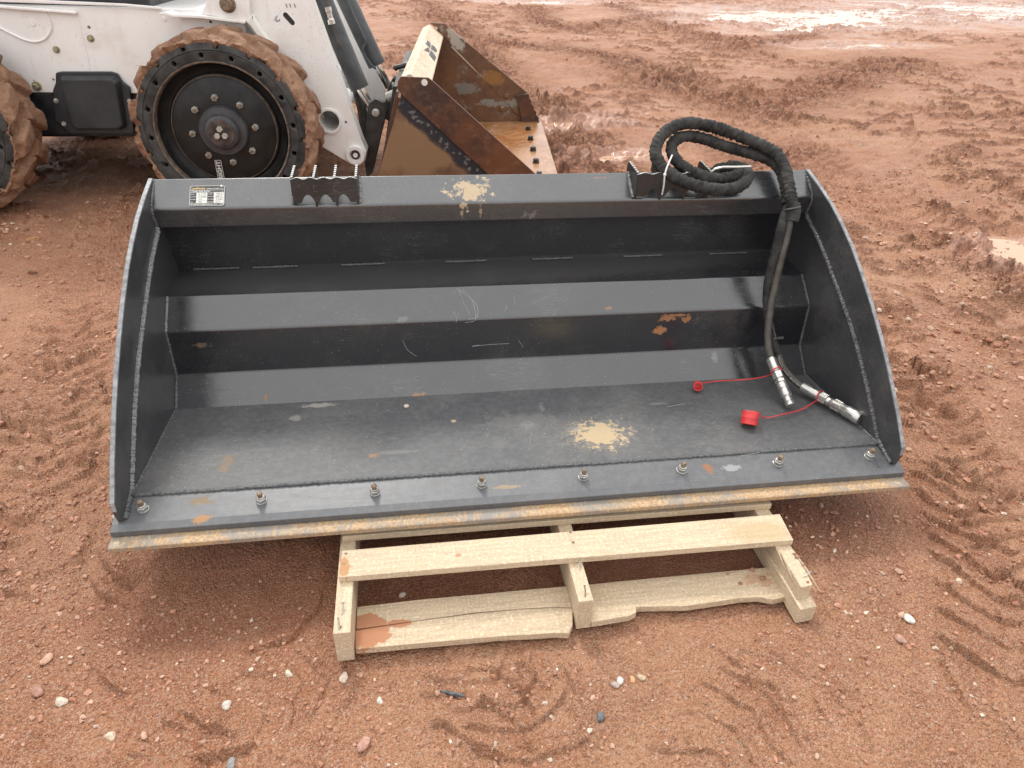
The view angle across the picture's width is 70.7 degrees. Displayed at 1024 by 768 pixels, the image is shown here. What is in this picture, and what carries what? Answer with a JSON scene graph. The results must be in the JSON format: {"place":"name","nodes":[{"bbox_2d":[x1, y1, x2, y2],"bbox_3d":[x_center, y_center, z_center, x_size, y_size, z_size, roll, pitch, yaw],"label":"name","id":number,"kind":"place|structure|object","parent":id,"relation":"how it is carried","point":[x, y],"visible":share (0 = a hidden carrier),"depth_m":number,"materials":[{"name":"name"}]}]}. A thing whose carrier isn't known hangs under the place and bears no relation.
{"place":"outdoors","nodes":[
{"label":"outdoors","id":0,"kind":"place"},
{"bbox_2d":[0,0,1023,767],"bbox_3d":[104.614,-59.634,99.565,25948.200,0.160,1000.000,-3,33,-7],"label":"ground","id":1,"kind":"structure","parent":0,"point":[754,72],"depth_m":1.78,"materials":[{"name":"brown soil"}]},
{"bbox_2d":[26,236,38,241],"bbox_3d":[-2.210,-0.668,3.324,0.050,0.016,0.025,-21,39,-31],"label":"wood chip","id":2,"kind":"object","parent":1,"relation":"on","point":[29,239],"visible":1,"depth_m":3.32,"materials":[{"name":"brown wood"}]},
{"bbox_2d":[31,685,43,696],"bbox_3d":[-0.920,0.595,1.398,0.022,0.014,0.032,-22,39,-32],"label":"stone","id":3,"kind":"object","parent":1,"relation":"on","point":[37,690],"visible":1,"depth_m":1.39,"materials":[{"name":"pink stone"}]},
{"bbox_2d":[39,653,53,664],"bbox_3d":[-0.939,0.555,1.456,0.020,0.014,0.031,15,35,20],"label":"stone","id":4,"kind":"object","parent":1,"relation":"on","point":[46,658],"visible":1,"depth_m":1.45,"materials":[{"name":"brown stone"}]},
{"bbox_2d":[55,697,68,706],"bbox_3d":[-0.864,0.607,1.379,0.027,0.012,0.018,8,33,10],"label":"stone","id":5,"kind":"object","parent":1,"relation":"on","point":[60,701],"visible":1,"depth_m":1.38,"materials":[{"name":"grey stone"}]},
{"bbox_2d":[104,732,115,740],"bbox_3d":[-0.738,0.645,1.321,0.021,0.015,0.019,-3,33,-7],"label":"stone","id":6,"kind":"object","parent":1,"relation":"on","point":[110,736],"visible":1,"depth_m":1.32,"materials":[{"name":"beige stone"}]},
{"bbox_2d":[0,0,411,207],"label":"skid steer loader","id":7,"kind":"object","parent":1,"relation":"on","point":[196,89],"visible":0.9,"depth_m":3.42,"materials":[{"name":"white metal"}]},
{"bbox_2d":[378,23,557,175],"bbox_3d":[-0.250,-1.667,4.347,1.018,0.724,1.822,0,33,-3],"label":"rusty bucket","id":8,"kind":"object","parent":7,"relation":"attached to","point":[461,106],"visible":0.85,"depth_m":3.67,"materials":[{"name":"beige paint"}]},
{"bbox_2d":[221,700,231,710],"bbox_3d":[-0.549,0.617,1.386,0.018,0.012,0.022,-3,33,-7],"label":"stone","id":9,"kind":"object","parent":1,"relation":"on","point":[226,704],"visible":1,"depth_m":1.38,"materials":[{"name":"grey stone"}]},
{"bbox_2d":[226,757,235,767],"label":"stone","id":10,"kind":"object","parent":1,"relation":"on","point":[231,761],"visible":1,"depth_m":1.29,"materials":[{"name":"white stone"}]},
{"bbox_2d":[285,669,292,676],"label":"stone","id":11,"kind":"object","parent":1,"relation":"on","point":[288,673],"visible":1,"depth_m":1.44,"materials":[{"name":"beige stone"}]},
{"bbox_2d":[339,672,347,682],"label":"stone","id":12,"kind":"object","parent":1,"relation":"on","point":[343,677],"visible":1,"depth_m":1.44,"materials":[{"name":"beige stone"}]},
{"bbox_2d":[357,736,369,751],"bbox_3d":[-0.272,0.662,1.321,0.020,0.017,0.032,12,34,16],"label":"stone","id":13,"kind":"object","parent":1,"relation":"on","point":[363,743],"visible":1,"depth_m":1.32,"materials":[{"name":"pink stone"}]},
{"bbox_2d":[376,697,382,703],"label":"stone","id":14,"kind":"object","parent":1,"relation":"on","point":[379,700],"visible":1,"depth_m":1.40,"materials":[{"name":"grey stone"}]},
{"bbox_2d":[399,592,405,597],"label":"stone","id":15,"kind":"object","parent":1,"relation":"on","point":[402,594],"visible":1,"depth_m":1.63,"materials":[{"name":"grey stone"}]},
{"bbox_2d":[440,690,464,697],"bbox_3d":[-0.117,0.608,1.418,0.050,0.009,0.008,9,33,12],"label":"metal scrap","id":16,"kind":"object","parent":1,"relation":"on","point":[452,693],"visible":1,"depth_m":1.42,"materials":[{"name":"grey metal"}]},
{"bbox_2d":[0,53,1023,762],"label":"mud clods","id":17,"kind":"object","parent":1,"relation":"on","point":[102,551],"visible":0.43,"depth_m":1.84,"materials":[{"name":"brown soil"}]},
{"bbox_2d":[6,144,1022,767],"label":"pale grit","id":18,"kind":"object","parent":1,"relation":"on","point":[616,694],"visible":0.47,"depth_m":1.65,"materials":[{"name":"stone"}]},
{"bbox_2d":[504,1,562,3],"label":"puddle","id":19,"kind":"object","parent":1,"relation":"on","point":[547,2],"visible":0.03,"depth_m":14.06,"materials":[{"name":"liquid"}]},
{"bbox_2d":[545,122,591,131],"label":"puddle","id":20,"kind":"object","parent":1,"relation":"on","point":[567,124],"visible":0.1,"depth_m":5.52,"materials":[{"name":"liquid"}]},
{"bbox_2d":[333,500,820,660],"bbox_3d":[0.078,0.176,2.004,1.043,0.112,1.242,-3,33,-7],"label":"wooden pallet","id":21,"kind":"object","parent":1,"relation":"on","point":[760,529],"visible":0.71,"depth_m":1.59,"materials":[{"name":"brown wood"}]},
{"bbox_2d":[108,161,909,552],"bbox_3d":[0.009,-0.156,1.845,1.854,0.618,0.830,-3,33,-7],"label":"loader bucket","id":22,"kind":"object","parent":21,"relation":"on","point":[302,357],"visible":0.97,"depth_m":1.96,"materials":[{"name":"paint"}]},
{"bbox_2d":[649,116,861,425],"bbox_3d":[0.651,-0.309,1.960,0.399,0.676,0.671,-10,34,-17],"label":"hydraulic hose set","id":23,"kind":"object","parent":22,"relation":"on","point":[728,177],"visible":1,"depth_m":2.01,"materials":[{"name":"black rubber"}]},
{"bbox_2d":[726,553,808,584],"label":"mud crumbs","id":24,"kind":"object","parent":21,"relation":"on","point":[752,569],"visible":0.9,"depth_m":1.64,"materials":[{"name":"brown soil"}]},
{"bbox_2d":[597,711,604,721],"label":"stone","id":25,"kind":"object","parent":1,"relation":"on","point":[600,716],"visible":1,"depth_m":1.37,"materials":[{"name":"grey stone"}]},
{"bbox_2d":[610,681,619,687],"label":"stone","id":26,"kind":"object","parent":1,"relation":"on","point":[614,684],"visible":1,"depth_m":1.43,"materials":[{"name":"grey stone"}]},
{"bbox_2d":[600,156,639,161],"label":"puddle","id":27,"kind":"object","parent":1,"relation":"on","point":[609,157],"visible":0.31,"depth_m":4.79,"materials":[{"name":"liquid"}]},
{"bbox_2d":[617,676,623,684],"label":"stone","id":28,"kind":"object","parent":1,"relation":"on","point":[620,680],"visible":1,"depth_m":1.44,"materials":[{"name":"grey stone"}]},
{"bbox_2d":[630,676,634,682],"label":"stone","id":29,"kind":"object","parent":1,"relation":"on","point":[632,679],"visible":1,"depth_m":1.44,"materials":[{"name":"orange stone"}]},
{"bbox_2d":[636,674,645,680],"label":"stone","id":30,"kind":"object","parent":1,"relation":"on","point":[641,677],"visible":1,"depth_m":1.45,"materials":[{"name":"beige stone"}]},
{"bbox_2d":[700,9,920,32],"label":"puddle","id":31,"kind":"object","parent":1,"relation":"on","point":[839,17],"visible":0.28,"depth_m":12.55,"materials":[{"name":"liquid"}]},
{"bbox_2d":[800,46,856,48],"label":"puddle","id":32,"kind":"object","parent":1,"relation":"on","point":[831,47],"visible":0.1,"depth_m":9.50,"materials":[{"name":"liquid"}]},
{"bbox_2d":[846,43,888,46],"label":"puddle","id":33,"kind":"object","parent":1,"relation":"on","point":[877,45],"visible":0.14,"depth_m":9.77,"materials":[{"name":"liquid"}]},
{"bbox_2d":[894,634,906,642],"bbox_3d":[0.830,0.544,1.541,0.022,0.014,0.025,-22,39,-32],"label":"stone","id":34,"kind":"object","parent":1,"relation":"on","point":[899,638],"visible":1,"depth_m":1.54,"materials":[{"name":"brown stone"}]},
{"bbox_2d":[903,614,914,623],"bbox_3d":[0.873,0.518,1.588,0.022,0.013,0.027,-3,33,-7],"label":"stone","id":35,"kind":"object","parent":1,"relation":"on","point":[909,618],"visible":1,"depth_m":1.58,"materials":[{"name":"grey stone"}]},
{"bbox_2d":[831,8,991,22],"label":"puddle","id":36,"kind":"object","parent":1,"relation":"on","point":[885,11],"visible":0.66,"depth_m":13.77,"materials":[{"name":"liquid"}]},
{"bbox_2d":[852,0,1023,18],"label":"puddle","id":37,"kind":"object","parent":1,"relation":"on","point":[983,9],"visible":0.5,"depth_m":14.98,"materials":[{"name":"liquid"}]},
{"bbox_2d":[989,239,1023,264],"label":"puddle","id":38,"kind":"object","parent":1,"relation":"on","point":[1015,250],"visible":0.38,"depth_m":3.53,"materials":[{"name":"liquid"}]}
]}

